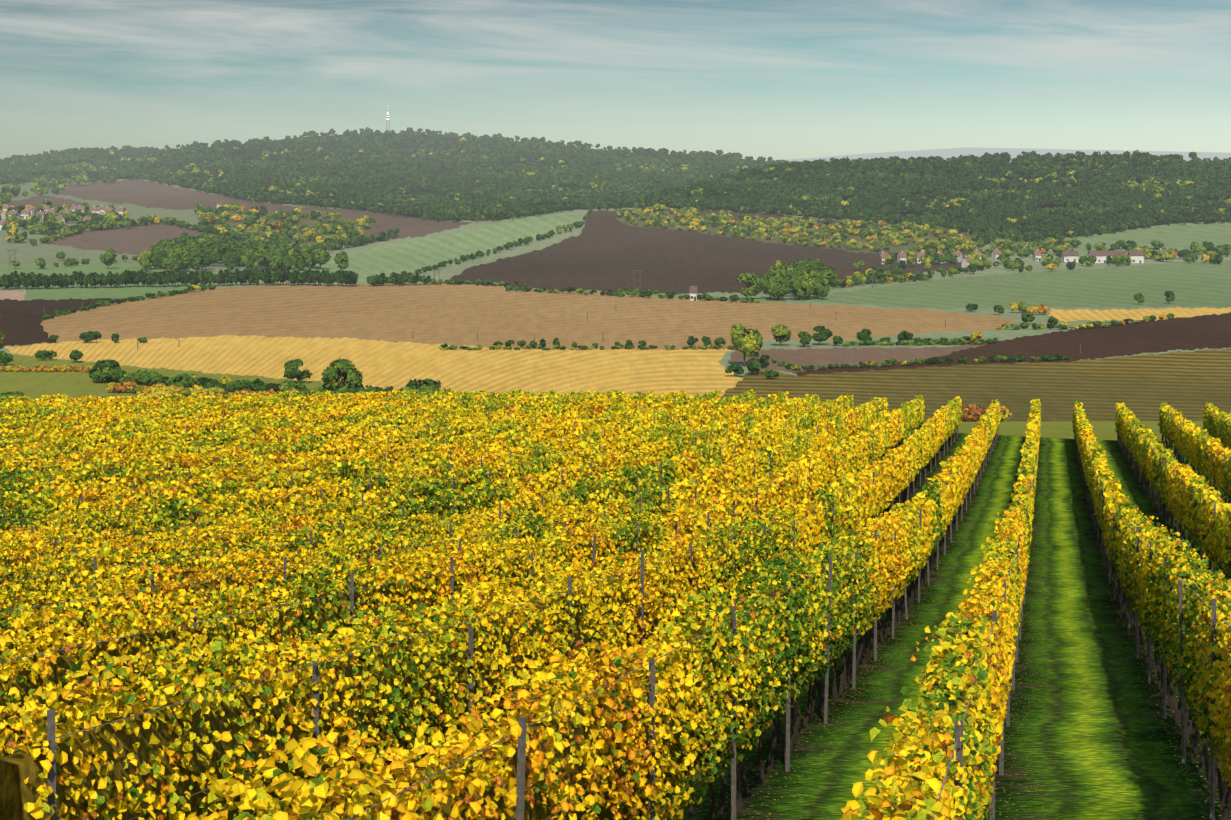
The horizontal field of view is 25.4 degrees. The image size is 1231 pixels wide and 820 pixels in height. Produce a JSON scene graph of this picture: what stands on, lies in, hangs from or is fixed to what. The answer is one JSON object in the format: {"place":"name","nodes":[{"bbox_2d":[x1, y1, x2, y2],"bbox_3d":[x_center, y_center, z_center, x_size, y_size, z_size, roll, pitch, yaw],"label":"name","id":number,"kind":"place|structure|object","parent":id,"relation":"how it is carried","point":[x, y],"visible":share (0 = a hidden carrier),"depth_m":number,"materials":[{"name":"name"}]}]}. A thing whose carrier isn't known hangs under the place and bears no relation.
{"place":"outdoors","nodes":[
{"label":"outdoors","id":0,"kind":"place"},
{"bbox_2d":[0,133,1230,819],"bbox_3d":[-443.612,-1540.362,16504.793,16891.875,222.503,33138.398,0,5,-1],"label":"ground","id":1,"kind":"structure","parent":0,"point":[1090,733],"depth_m":859.32,"materials":[{"name":"green plant"}]},
{"bbox_2d":[386,117,389,130],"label":"tower","id":2,"kind":"structure","parent":1,"relation":"on","point":[387,123],"depth_m":3722.30,"materials":[{"name":"concrete"}]},
{"bbox_2d":[9,235,876,287],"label":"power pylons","id":3,"kind":"object","parent":1,"relation":"on","point":[434,269],"visible":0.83,"depth_m":1304.35,"materials":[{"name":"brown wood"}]},
{"bbox_2d":[0,323,1012,421],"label":"trees","id":4,"kind":"object","parent":1,"relation":"on","point":[750,343],"depth_m":703.12,"materials":[{"name":"green plant"}]},
{"bbox_2d":[0,298,1081,352],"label":"field poles","id":5,"kind":"object","parent":1,"relation":"on","point":[477,333],"visible":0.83,"depth_m":976.16,"materials":[{"name":"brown wood"}]},
{"bbox_2d":[0,158,1164,267],"bbox_3d":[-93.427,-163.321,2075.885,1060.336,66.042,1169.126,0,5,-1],"label":"village walls","id":6,"kind":"structure","parent":1,"relation":"on","point":[965,263],"depth_m":1597.23,"materials":[{"name":"white paint"}]},
{"bbox_2d":[1,211,1163,263],"bbox_3d":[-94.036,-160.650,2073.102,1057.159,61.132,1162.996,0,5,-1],"label":"village windows","id":7,"kind":"structure","parent":6,"relation":"in","point":[882,261],"depth_m":1594.08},
{"bbox_2d":[0,153,1165,262],"bbox_3d":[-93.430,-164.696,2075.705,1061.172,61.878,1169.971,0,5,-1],"label":"village roofs","id":8,"kind":"structure","parent":6,"relation":"on","point":[883,255],"depth_m":1949.38,"materials":[{"name":"brown tile"}]},
{"bbox_2d":[0,499,1230,819],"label":"vine leaves","id":9,"kind":"object","parent":1,"relation":"on","point":[916,757],"visible":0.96,"depth_m":25.60,"materials":[{"name":"yellow plant"}]},
{"bbox_2d":[0,387,1230,580],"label":"vine leaves","id":10,"kind":"object","parent":1,"relation":"on","point":[851,474],"visible":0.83,"depth_m":104.58,"materials":[{"name":"yellow plant"}]},
{"bbox_2d":[0,127,1230,244],"bbox_3d":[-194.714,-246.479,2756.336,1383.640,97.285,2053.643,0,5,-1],"label":"forest","id":11,"kind":"object","parent":1,"relation":"on","point":[1181,179],"materials":[{"name":"green plant"}]},
{"bbox_2d":[0,171,1230,369],"bbox_3d":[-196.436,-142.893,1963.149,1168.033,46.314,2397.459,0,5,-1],"label":"trees","id":12,"kind":"object","parent":1,"relation":"on","point":[802,277],"depth_m":1521.47,"materials":[{"name":"green plant"}]},
{"bbox_2d":[2,392,1230,819],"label":"vineyard posts","id":13,"kind":"object","parent":1,"relation":"on","point":[520,788],"visible":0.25,"depth_m":37.68,"materials":[{"name":"grey wood"}]},
{"bbox_2d":[0,393,1230,819],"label":"trellis wires","id":14,"kind":"object","parent":13,"relation":"attached to","point":[398,581],"visible":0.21,"depth_m":37.36,"materials":[{"name":"grey metal"}]},
{"bbox_2d":[0,395,1230,819],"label":"vine","id":15,"kind":"object","parent":13,"relation":"attached to","point":[16,771],"depth_m":25.23,"materials":[{"name":"plant"}]},
{"bbox_2d":[216,203,1143,300],"bbox_3d":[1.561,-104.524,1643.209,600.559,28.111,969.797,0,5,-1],"label":"barn walls","id":16,"kind":"structure","parent":1,"relation":"on","point":[1137,259],"depth_m":1571.10,"materials":[{"name":"white paint"}]},
{"bbox_2d":[216,200,1144,292],"bbox_3d":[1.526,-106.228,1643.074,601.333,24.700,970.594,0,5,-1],"label":"barn roofs","id":17,"kind":"structure","parent":16,"relation":"on","point":[693,289],"depth_m":1572.48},
{"bbox_2d":[0,0,1230,160],"label":"sky","id":18,"kind":"structure","parent":0,"point":[776,79],"materials":[{"name":"blue"}]},
{"bbox_2d":[690,259,1140,300],"bbox_3d":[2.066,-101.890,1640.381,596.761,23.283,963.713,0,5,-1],"label":"barn windows","id":19,"kind":"structure","parent":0,"point":[691,297],"depth_m":1570.88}
]}

